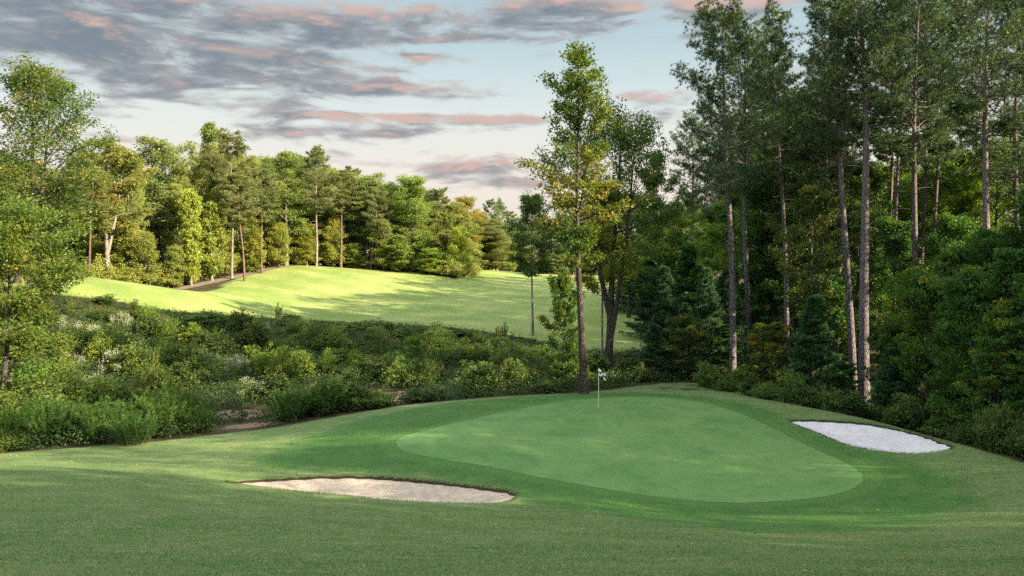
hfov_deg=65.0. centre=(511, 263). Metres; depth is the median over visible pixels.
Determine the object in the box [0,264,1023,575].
ground
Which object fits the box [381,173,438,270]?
hardwood tree
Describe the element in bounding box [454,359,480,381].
leafy shrub
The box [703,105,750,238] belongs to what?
pine tree
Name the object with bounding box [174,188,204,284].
understory tree
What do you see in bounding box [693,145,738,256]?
pine tree
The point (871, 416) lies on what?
leafy shrub
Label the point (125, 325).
flowering shrub
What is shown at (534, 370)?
tall weed
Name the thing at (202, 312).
leafy shrub
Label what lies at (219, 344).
leafy shrub
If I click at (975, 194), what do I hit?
hardwood tree
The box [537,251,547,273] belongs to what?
understory tree
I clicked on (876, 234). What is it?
hardwood tree
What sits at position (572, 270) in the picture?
understory tree
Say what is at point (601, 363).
leafy shrub
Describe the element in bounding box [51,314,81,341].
flowering shrub
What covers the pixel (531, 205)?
slender tree
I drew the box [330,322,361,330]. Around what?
leafy shrub
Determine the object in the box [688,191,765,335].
hardwood tree
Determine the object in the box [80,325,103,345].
flowering shrub
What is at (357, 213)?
hardwood tree
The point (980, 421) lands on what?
leafy shrub
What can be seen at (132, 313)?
leafy shrub
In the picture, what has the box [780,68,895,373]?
pine tree
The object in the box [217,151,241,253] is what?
hardwood tree
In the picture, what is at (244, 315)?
leafy shrub
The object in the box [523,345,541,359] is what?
leafy shrub
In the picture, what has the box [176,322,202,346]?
leafy shrub
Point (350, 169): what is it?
pine tree
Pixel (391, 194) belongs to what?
hardwood tree
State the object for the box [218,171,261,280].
pine tree
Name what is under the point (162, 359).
leafy shrub
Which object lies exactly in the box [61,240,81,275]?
understory tree
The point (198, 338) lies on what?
leafy shrub
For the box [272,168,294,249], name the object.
hardwood tree
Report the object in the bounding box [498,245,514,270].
understory tree
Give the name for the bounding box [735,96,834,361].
hardwood tree
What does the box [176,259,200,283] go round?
edge shrub
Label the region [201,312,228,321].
leafy shrub
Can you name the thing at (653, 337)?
young pine
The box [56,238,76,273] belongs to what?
understory tree
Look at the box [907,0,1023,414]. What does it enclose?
pine tree
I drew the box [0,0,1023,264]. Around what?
sky
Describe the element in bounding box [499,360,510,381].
tall weed
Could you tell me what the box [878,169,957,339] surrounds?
hardwood tree
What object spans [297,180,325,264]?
hardwood tree
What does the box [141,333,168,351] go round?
leafy shrub
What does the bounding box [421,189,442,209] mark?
pine tree
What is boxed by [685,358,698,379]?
leafy shrub
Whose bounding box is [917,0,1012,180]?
pine tree
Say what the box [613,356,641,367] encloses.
leafy shrub
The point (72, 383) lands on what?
leafy shrub
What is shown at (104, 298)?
leafy shrub
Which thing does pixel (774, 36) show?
pine tree
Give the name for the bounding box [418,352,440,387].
leafy shrub
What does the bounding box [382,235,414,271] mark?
understory tree
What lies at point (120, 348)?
leafy shrub
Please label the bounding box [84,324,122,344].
leafy shrub
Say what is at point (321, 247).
edge shrub
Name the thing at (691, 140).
pine tree
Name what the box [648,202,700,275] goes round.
hardwood tree
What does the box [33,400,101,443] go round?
leafy shrub
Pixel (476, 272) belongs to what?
edge shrub
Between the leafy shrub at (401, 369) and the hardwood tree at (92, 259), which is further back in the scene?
the hardwood tree at (92, 259)
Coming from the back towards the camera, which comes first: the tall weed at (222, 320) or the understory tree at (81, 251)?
the understory tree at (81, 251)
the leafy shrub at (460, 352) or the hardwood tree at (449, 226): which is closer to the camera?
the leafy shrub at (460, 352)
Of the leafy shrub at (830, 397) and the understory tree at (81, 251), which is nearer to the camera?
the leafy shrub at (830, 397)
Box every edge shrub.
[75,261,101,277]
[92,253,115,279]
[95,267,122,279]
[110,263,143,281]
[122,267,143,282]
[130,260,159,284]
[143,270,167,285]
[151,260,178,286]
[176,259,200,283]
[196,249,209,280]
[209,249,227,277]
[220,247,240,274]
[227,241,252,271]
[257,248,267,266]
[264,243,282,265]
[290,247,304,263]
[309,240,324,265]
[318,250,344,266]
[338,238,350,267]
[361,255,372,267]
[395,244,419,271]
[433,258,456,276]
[447,255,466,277]
[466,262,484,277]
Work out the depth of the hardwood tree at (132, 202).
104.11 m
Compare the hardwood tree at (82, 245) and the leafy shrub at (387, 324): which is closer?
the leafy shrub at (387, 324)
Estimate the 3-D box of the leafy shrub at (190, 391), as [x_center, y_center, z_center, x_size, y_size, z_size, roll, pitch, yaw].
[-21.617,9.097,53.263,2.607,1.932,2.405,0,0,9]
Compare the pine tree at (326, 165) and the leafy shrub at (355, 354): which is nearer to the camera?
the leafy shrub at (355, 354)
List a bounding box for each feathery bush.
[0,404,32,439]
[13,394,89,445]
[60,394,136,443]
[104,410,163,445]
[130,378,198,435]
[179,399,221,432]
[265,389,315,421]
[303,380,351,415]
[346,375,376,408]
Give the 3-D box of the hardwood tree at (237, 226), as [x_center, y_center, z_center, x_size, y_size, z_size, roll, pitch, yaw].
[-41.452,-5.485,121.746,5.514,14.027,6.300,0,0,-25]
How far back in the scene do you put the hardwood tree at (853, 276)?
74.91 m
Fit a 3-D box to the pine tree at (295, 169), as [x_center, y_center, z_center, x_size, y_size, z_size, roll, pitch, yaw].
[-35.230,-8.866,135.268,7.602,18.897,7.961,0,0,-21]
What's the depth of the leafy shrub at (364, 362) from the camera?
65.60 m
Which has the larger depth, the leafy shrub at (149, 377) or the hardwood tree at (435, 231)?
the hardwood tree at (435, 231)
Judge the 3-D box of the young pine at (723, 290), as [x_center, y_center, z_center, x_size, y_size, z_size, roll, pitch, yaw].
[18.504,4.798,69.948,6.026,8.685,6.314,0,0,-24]
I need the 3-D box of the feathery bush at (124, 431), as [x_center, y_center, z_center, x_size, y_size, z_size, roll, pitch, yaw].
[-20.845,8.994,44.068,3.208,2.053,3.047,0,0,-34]
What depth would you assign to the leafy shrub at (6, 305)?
71.02 m
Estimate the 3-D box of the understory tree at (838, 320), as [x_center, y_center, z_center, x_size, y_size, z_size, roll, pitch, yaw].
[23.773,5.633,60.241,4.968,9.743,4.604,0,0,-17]
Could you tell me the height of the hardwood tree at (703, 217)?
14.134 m
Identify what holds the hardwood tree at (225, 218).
on the ground at (356, 440)
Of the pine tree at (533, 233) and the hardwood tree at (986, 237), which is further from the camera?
the pine tree at (533, 233)
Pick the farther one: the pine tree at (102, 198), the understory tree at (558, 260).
the understory tree at (558, 260)
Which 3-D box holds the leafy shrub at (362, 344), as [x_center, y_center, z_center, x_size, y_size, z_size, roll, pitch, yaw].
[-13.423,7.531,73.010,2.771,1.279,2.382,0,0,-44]
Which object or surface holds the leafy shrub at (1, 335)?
on the ground at (356, 440)
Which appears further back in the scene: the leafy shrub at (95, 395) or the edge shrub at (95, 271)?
the edge shrub at (95, 271)
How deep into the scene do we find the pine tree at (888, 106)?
53.40 m
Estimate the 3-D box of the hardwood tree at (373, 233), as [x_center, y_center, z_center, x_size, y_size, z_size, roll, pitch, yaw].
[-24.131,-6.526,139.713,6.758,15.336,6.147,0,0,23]
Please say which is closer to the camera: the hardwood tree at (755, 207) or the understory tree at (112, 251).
the hardwood tree at (755, 207)
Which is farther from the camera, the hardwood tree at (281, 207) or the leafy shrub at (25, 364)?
the hardwood tree at (281, 207)
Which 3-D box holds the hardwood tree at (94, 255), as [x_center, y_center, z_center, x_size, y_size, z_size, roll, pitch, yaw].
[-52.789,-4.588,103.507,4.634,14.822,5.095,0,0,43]
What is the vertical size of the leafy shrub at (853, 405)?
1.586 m
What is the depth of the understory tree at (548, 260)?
201.66 m
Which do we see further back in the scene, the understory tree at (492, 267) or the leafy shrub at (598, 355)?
the understory tree at (492, 267)
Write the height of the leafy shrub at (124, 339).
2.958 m
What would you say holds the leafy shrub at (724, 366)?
on the ground at (356, 440)
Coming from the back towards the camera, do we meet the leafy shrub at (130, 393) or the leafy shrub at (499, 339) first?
the leafy shrub at (499, 339)
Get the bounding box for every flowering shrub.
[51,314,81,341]
[64,352,91,372]
[78,371,115,388]
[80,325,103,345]
[96,348,130,377]
[108,311,138,335]
[222,355,253,380]
[238,377,263,400]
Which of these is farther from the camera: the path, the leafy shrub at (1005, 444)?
the path
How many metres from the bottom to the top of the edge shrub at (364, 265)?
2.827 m
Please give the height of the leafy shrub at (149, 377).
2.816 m
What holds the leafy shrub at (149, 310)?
on the ground at (356, 440)
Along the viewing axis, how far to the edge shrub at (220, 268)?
115.02 m
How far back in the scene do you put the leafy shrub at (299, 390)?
50.15 m
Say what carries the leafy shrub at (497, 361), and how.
on the ground at (356, 440)
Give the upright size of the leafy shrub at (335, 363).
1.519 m
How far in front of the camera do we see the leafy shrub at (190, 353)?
63.37 m
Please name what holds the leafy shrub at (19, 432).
on the ground at (356, 440)
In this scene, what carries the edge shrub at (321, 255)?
on the ground at (356, 440)
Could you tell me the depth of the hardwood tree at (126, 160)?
99.03 m
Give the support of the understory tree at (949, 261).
on the ground at (356, 440)
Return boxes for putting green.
[396,397,862,502]
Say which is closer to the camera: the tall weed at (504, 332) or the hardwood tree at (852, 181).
the hardwood tree at (852, 181)
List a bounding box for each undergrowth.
[0,288,870,450]
[660,351,1023,455]
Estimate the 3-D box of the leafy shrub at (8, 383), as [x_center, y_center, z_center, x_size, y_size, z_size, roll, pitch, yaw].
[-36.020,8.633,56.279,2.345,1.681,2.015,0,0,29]
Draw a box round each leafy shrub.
[0,296,26,320]
[0,323,17,340]
[0,333,52,361]
[0,342,11,361]
[0,376,11,389]
[0,387,27,410]
[0,391,20,410]
[0,399,25,425]
[0,423,53,447]
[0,431,33,452]
[2,383,13,390]
[3,402,32,435]
[5,381,67,415]
[6,376,48,407]
[10,360,56,388]
[11,346,47,371]
[14,358,48,384]
[20,373,78,405]
[24,402,65,437]
[29,329,84,358]
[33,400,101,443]
[34,296,56,316]
[37,362,91,403]
[43,350,81,381]
[50,346,75,371]
[72,322,95,341]
[72,372,133,407]
[81,328,120,363]
[83,306,121,319]
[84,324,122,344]
[90,294,119,303]
[96,329,117,357]
[98,343,157,379]
[105,396,150,423]
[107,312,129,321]
[107,338,159,372]
[110,347,148,378]
[110,385,157,402]
[113,328,145,355]
[113,332,133,342]
[114,346,134,358]
[117,310,145,318]
[129,360,183,397]
[129,416,186,437]
[134,302,161,322]
[135,312,159,335]
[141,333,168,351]
[147,342,178,369]
[149,327,177,336]
[151,316,181,335]
[154,326,181,342]
[161,337,182,366]
[165,340,214,360]
[166,362,199,391]
[167,341,208,367]
[172,310,193,316]
[172,344,207,370]
[174,387,209,412]
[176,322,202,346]
[182,312,219,325]
[184,351,228,376]
[187,369,220,386]
[192,328,216,351]
[195,328,235,356]
[197,309,218,314]
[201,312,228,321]
[215,314,241,329]
[217,307,263,334]
[221,329,242,344]
[228,311,253,330]
[232,322,266,347]
[233,330,257,350]
[241,344,260,369]
[243,339,271,350]
[249,319,274,346]
[250,373,304,399]
[251,341,276,378]
[264,345,302,379]
[266,334,288,350]
[267,352,292,383]
[269,378,335,416]
[274,335,303,350]
[276,317,295,324]
[279,316,314,333]
[279,345,315,356]
[281,313,300,319]
[285,349,320,373]
[289,329,308,343]
[294,350,316,379]
[299,320,337,349]
[302,374,371,411]
[309,324,356,350]
[314,355,345,372]
[316,348,335,376]
[325,348,349,360]
[329,322,358,332]
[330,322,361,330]
[331,321,350,324]
[335,363,360,382]
[343,346,362,370]
[344,351,387,376]
[347,339,375,352]
[349,338,392,359]
[352,349,375,367]
[359,317,384,327]
[360,350,398,381]
[360,389,396,408]
[364,327,389,340]
[367,323,387,332]
[368,327,393,345]
[371,321,398,329]
[375,360,406,381]
[378,355,420,386]
[383,341,404,353]
[383,346,418,368]
[386,345,415,355]
[391,324,419,340]
[396,344,421,361]
[398,387,457,402]
[402,334,425,353]
[404,368,437,387]
[412,348,447,382]
[417,343,439,356]
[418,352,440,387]
[421,321,456,345]
[421,333,459,352]
[430,350,461,366]
[437,343,454,354]
[442,327,476,337]
[446,338,475,362]
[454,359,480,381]
[460,361,506,396]
[468,335,496,363]
[471,333,491,342]
[483,336,513,346]
[486,347,529,372]
[487,341,507,351]
[490,344,530,373]
[502,339,525,355]
[503,377,530,394]
[504,357,527,381]
[522,371,536,383]
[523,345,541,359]
[529,379,565,392]
[532,341,553,352]
[536,340,553,345]
[539,346,566,376]
[549,349,574,364]
[550,357,597,383]
[577,349,618,378]
[587,350,609,367]
[613,346,638,359]
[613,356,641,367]
[614,350,637,359]
[621,348,641,355]
[625,369,659,380]
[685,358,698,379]
[690,360,720,387]
[710,376,742,391]
[715,359,745,375]
[723,365,757,390]
[737,372,760,395]
[747,381,784,400]
[770,364,816,404]
[796,388,829,408]
[816,383,843,411]
[818,379,867,405]
[829,389,880,417]
[858,401,881,419]
[881,406,894,425]
[882,392,924,429]
[916,410,964,440]
[951,415,979,445]
[965,400,998,448]
[973,402,1023,454]
[993,418,1023,457]
[1004,413,1023,459]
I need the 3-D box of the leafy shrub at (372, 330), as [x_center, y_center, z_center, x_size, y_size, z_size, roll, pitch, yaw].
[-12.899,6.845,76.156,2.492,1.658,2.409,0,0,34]
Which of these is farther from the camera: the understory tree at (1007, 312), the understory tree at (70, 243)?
the understory tree at (70, 243)
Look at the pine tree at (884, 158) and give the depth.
72.57 m
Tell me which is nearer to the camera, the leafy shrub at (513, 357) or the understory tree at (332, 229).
the leafy shrub at (513, 357)
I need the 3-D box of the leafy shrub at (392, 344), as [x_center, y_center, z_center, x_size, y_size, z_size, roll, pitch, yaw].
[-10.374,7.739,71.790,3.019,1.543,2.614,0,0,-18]
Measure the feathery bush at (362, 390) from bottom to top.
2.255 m
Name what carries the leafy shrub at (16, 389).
on the ground at (356, 440)
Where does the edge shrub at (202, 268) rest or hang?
on the ground at (356, 440)
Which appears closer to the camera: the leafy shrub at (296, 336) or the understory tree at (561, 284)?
the understory tree at (561, 284)
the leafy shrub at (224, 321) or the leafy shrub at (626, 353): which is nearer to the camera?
the leafy shrub at (626, 353)
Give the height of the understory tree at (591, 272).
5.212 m
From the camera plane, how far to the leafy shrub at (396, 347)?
70.94 m
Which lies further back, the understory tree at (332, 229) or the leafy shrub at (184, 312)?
the understory tree at (332, 229)
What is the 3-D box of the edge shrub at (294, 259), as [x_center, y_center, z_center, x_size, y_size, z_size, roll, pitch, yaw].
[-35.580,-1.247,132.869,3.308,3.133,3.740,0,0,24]
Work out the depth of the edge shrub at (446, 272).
128.91 m
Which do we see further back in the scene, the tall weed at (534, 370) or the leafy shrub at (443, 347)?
the leafy shrub at (443, 347)
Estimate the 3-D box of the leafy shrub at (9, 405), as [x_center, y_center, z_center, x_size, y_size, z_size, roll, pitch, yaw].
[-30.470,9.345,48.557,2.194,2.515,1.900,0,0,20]
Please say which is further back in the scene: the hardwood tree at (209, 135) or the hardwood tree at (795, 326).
the hardwood tree at (209, 135)
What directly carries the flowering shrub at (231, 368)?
on the ground at (356, 440)
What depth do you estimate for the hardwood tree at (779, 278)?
93.75 m
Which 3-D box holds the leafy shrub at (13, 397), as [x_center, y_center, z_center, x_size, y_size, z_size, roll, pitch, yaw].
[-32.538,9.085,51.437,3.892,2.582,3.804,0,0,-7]
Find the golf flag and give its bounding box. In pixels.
[598,368,605,406]
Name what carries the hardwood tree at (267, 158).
on the ground at (356, 440)
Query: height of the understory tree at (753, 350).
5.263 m
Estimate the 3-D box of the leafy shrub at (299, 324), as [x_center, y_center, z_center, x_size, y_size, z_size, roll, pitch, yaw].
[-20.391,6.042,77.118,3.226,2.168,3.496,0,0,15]
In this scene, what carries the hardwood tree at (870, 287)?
on the ground at (356, 440)
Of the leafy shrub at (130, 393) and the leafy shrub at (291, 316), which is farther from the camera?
the leafy shrub at (291, 316)
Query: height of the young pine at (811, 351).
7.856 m
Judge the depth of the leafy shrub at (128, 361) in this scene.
61.74 m
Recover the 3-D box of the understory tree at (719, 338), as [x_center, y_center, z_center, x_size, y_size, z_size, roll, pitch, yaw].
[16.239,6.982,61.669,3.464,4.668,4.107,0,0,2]
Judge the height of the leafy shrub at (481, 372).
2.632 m
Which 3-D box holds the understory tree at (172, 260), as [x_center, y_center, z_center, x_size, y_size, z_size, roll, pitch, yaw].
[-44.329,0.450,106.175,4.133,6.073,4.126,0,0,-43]
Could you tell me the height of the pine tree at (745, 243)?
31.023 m
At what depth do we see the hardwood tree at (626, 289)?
95.54 m
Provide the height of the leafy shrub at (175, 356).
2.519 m
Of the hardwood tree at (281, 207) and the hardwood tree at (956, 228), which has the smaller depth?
the hardwood tree at (956, 228)
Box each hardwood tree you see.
[0,48,130,292]
[0,175,100,386]
[2,162,55,275]
[4,193,63,282]
[35,164,74,244]
[54,147,123,231]
[63,147,87,264]
[67,137,158,278]
[68,159,102,267]
[77,194,108,269]
[82,180,116,266]
[106,146,133,245]
[115,150,143,270]
[124,165,149,259]
[130,134,204,270]
[130,175,155,228]
[157,183,188,259]
[161,162,196,260]
[184,179,207,253]
[186,144,215,277]
[194,119,229,253]
[205,155,232,248]
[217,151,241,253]
[220,189,253,271]
[236,155,266,236]
[245,176,281,249]
[259,155,275,228]
[259,182,290,265]
[260,148,314,265]
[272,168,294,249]
[281,177,311,248]
[294,170,315,264]
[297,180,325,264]
[311,167,338,265]
[314,204,327,264]
[321,183,355,266]
[339,178,364,250]
[344,171,399,268]
[350,182,370,240]
[359,188,389,267]
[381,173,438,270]
[383,183,400,224]
[387,195,409,246]
[398,199,438,270]
[424,207,448,242]
[435,201,473,252]
[438,216,459,231]
[448,194,486,276]
[457,211,480,276]
[469,211,487,261]
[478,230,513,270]
[478,231,499,267]
[481,219,511,269]
[513,38,633,393]
[532,95,700,367]
[553,209,573,267]
[604,191,662,317]
[622,149,691,327]
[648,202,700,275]
[673,190,708,289]
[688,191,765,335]
[688,212,728,289]
[714,172,805,352]
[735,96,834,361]
[735,226,788,349]
[738,185,789,319]
[764,171,826,338]
[774,106,851,268]
[802,171,885,314]
[818,228,879,343]
[822,159,911,372]
[852,215,930,356]
[855,162,930,344]
[858,199,890,281]
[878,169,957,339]
[883,167,937,255]
[902,148,1007,272]
[911,158,981,232]
[918,211,1002,382]
[925,225,1020,407]
[929,137,1023,312]
[975,183,1023,387]
[993,138,1023,244]
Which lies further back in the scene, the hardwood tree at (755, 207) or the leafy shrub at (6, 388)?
the hardwood tree at (755, 207)
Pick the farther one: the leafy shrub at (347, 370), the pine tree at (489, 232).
the pine tree at (489, 232)
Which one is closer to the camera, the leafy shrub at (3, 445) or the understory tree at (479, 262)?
the leafy shrub at (3, 445)
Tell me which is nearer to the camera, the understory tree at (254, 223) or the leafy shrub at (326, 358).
the leafy shrub at (326, 358)
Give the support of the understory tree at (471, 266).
on the ground at (356, 440)
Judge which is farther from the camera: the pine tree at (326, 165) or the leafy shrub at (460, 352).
the pine tree at (326, 165)
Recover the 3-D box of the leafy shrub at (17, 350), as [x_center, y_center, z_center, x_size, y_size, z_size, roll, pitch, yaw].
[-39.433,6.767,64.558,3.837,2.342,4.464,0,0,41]
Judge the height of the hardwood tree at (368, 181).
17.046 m
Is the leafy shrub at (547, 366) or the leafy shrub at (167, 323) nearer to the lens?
the leafy shrub at (547, 366)
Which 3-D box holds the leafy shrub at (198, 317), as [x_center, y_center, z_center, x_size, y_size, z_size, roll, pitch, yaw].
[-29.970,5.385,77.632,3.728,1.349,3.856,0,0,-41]
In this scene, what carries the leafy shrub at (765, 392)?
on the ground at (356, 440)
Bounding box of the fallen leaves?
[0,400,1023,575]
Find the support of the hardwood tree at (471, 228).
on the ground at (356, 440)
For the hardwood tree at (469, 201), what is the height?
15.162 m
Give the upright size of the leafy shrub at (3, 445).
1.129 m
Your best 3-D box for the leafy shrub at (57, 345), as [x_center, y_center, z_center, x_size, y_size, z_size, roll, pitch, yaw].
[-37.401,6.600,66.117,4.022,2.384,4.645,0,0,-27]
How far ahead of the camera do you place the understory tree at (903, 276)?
49.73 m
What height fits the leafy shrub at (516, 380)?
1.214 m
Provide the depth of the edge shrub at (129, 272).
101.09 m
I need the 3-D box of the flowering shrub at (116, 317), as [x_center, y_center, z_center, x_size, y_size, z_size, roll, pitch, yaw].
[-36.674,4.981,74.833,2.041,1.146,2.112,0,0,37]
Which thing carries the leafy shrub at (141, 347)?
on the ground at (356, 440)
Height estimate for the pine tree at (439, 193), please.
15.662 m
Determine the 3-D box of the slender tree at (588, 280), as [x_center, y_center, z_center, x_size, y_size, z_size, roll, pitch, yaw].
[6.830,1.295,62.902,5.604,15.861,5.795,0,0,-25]
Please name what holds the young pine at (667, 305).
on the ground at (356, 440)
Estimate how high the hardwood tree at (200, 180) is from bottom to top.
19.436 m
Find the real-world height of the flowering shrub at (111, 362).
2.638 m
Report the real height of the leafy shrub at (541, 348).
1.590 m
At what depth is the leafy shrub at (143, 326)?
72.61 m
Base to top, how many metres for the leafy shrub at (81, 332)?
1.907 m
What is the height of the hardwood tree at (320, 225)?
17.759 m
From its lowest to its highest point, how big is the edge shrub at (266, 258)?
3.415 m
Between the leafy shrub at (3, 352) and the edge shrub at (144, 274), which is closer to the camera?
the leafy shrub at (3, 352)
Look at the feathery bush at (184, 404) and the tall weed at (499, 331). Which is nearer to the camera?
the feathery bush at (184, 404)
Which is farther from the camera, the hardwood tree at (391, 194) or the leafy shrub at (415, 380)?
the hardwood tree at (391, 194)
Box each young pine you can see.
[603,256,643,311]
[618,259,663,336]
[633,323,678,380]
[634,265,695,364]
[661,244,719,348]
[676,267,728,369]
[708,271,754,359]
[776,294,855,393]
[866,347,929,422]
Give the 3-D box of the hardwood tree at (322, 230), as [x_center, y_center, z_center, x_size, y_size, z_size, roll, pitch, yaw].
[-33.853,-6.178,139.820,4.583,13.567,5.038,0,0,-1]
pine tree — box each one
[62,172,113,271]
[199,127,261,278]
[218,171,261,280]
[240,166,281,273]
[284,155,322,263]
[289,143,345,266]
[310,164,335,171]
[322,171,365,267]
[339,165,363,241]
[360,187,393,269]
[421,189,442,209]
[424,187,455,273]
[471,220,505,261]
[480,198,500,269]
[494,197,509,237]
[504,211,518,239]
[513,217,530,272]
[526,225,541,273]
[667,110,717,292]
[668,0,794,372]
[679,208,706,239]
[690,124,749,271]
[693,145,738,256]
[702,13,786,363]
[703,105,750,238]
[720,81,783,297]
[724,38,810,340]
[739,0,816,377]
[770,100,858,263]
[771,0,916,388]
[773,99,860,362]
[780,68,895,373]
[783,29,873,367]
[791,0,945,403]
[851,0,957,323]
[851,20,933,362]
[852,0,1005,395]
[890,2,981,361]
[901,0,1007,270]
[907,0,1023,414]
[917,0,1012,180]
[942,1,1023,382]
[959,0,1023,188]
[960,1,1023,218]
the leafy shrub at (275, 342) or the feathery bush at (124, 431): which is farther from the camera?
the leafy shrub at (275, 342)
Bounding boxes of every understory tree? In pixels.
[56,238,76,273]
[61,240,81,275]
[74,238,97,269]
[110,218,138,275]
[110,242,137,268]
[126,231,161,283]
[146,220,164,271]
[154,224,169,267]
[160,244,190,287]
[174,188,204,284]
[196,201,228,280]
[206,231,237,270]
[235,217,270,258]
[238,227,267,271]
[263,244,270,264]
[265,221,292,266]
[292,223,322,265]
[321,214,349,266]
[342,243,366,268]
[343,239,364,266]
[367,218,395,270]
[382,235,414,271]
[410,223,426,270]
[413,247,444,274]
[422,236,441,248]
[432,229,453,268]
[442,225,472,274]
[457,237,480,276]
[471,233,488,269]
[485,241,501,269]
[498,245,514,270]
[505,250,516,271]
[512,247,521,272]
[515,246,540,271]
[536,267,585,389]
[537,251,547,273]
[538,250,552,273]
[547,254,563,274]
[552,242,571,272]
[566,250,581,274]
[581,255,605,274]
[659,313,707,379]
[701,324,744,373]
[704,252,721,275]
[741,323,780,382]
[744,322,791,387]
[759,269,843,358]
[796,274,857,383]
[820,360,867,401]
[860,324,916,407]
[871,265,941,406]
[880,270,966,434]
[901,245,974,423]
[920,263,1020,443]
[951,344,1023,429]
[968,247,1023,425]
[986,272,1023,421]
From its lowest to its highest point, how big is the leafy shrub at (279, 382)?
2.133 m
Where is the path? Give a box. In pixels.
[175,264,335,288]
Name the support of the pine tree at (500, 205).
on the ground at (356, 440)
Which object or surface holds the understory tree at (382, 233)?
on the ground at (356, 440)
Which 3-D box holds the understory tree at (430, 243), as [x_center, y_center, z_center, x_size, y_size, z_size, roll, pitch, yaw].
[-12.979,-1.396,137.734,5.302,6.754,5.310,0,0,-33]
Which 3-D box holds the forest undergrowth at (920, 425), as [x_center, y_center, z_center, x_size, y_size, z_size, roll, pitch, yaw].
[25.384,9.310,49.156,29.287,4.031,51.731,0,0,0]
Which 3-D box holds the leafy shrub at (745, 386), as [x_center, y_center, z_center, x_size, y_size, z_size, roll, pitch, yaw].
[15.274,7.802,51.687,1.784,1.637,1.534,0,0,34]
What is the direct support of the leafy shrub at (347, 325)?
on the ground at (356, 440)
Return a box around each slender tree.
[501,190,563,334]
[563,180,634,356]
[764,180,851,331]
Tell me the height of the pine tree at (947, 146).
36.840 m
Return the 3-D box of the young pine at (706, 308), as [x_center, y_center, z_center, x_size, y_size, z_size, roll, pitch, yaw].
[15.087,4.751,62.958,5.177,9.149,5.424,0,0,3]
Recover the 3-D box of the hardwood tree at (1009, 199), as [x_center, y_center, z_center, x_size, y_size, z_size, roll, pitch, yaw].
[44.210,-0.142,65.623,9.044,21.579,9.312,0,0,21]
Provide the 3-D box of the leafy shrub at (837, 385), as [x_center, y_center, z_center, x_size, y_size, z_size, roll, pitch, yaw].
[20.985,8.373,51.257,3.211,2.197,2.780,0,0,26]
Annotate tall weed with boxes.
[66,296,75,315]
[129,299,139,312]
[149,349,160,370]
[212,327,221,338]
[217,315,227,329]
[275,303,282,321]
[302,336,311,351]
[473,331,480,342]
[493,326,501,337]
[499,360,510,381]
[500,322,508,336]
[528,363,538,382]
[636,362,648,381]
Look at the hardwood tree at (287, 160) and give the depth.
126.23 m
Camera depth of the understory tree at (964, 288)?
39.74 m
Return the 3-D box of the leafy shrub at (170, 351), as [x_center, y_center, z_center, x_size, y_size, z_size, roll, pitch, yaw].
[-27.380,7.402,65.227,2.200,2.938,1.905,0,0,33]
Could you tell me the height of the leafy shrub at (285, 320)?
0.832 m
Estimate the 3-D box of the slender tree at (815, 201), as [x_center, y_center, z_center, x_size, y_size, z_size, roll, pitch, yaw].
[21.068,2.171,57.188,5.795,16.115,5.992,0,0,33]
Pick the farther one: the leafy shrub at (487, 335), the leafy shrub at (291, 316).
the leafy shrub at (291, 316)
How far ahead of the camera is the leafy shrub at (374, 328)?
77.88 m
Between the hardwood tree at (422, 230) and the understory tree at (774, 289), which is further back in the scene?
the hardwood tree at (422, 230)
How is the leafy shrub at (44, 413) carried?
on the ground at (356, 440)
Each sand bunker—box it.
[241,478,514,503]
[792,422,949,453]
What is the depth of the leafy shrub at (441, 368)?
62.94 m
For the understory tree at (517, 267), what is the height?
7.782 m
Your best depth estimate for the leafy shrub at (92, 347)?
65.34 m
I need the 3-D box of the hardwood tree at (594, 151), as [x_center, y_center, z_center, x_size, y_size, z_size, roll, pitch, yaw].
[4.191,-2.650,51.999,6.564,23.144,6.819,0,0,44]
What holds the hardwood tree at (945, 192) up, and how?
on the ground at (356, 440)
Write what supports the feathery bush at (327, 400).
on the ground at (356, 440)
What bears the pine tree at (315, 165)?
on the ground at (356, 440)
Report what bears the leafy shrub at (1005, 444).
on the ground at (356, 440)
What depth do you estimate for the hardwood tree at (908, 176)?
95.54 m
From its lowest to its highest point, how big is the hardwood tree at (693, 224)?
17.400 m
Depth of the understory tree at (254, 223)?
125.30 m
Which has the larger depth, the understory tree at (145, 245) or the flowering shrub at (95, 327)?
the understory tree at (145, 245)
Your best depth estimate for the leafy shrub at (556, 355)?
60.84 m
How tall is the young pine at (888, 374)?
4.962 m
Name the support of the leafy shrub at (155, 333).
on the ground at (356, 440)
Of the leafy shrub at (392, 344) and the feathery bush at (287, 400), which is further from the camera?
the leafy shrub at (392, 344)
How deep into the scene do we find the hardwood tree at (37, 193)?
112.88 m
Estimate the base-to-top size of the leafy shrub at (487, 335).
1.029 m
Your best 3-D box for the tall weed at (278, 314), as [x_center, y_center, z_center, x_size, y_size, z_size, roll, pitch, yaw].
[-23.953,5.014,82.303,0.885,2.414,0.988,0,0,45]
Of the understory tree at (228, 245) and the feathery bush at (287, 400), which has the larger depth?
the understory tree at (228, 245)
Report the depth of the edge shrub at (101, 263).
98.69 m
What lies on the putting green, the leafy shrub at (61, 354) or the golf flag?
the golf flag
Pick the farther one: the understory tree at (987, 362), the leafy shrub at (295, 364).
the leafy shrub at (295, 364)
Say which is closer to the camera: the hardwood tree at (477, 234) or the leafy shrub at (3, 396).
the leafy shrub at (3, 396)
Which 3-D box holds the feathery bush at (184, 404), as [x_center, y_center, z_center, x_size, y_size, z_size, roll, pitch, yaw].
[-20.353,8.340,47.304,4.086,3.608,3.796,0,0,-29]
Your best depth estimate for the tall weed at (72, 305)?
74.64 m
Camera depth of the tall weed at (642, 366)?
58.69 m
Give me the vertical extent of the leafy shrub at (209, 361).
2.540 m

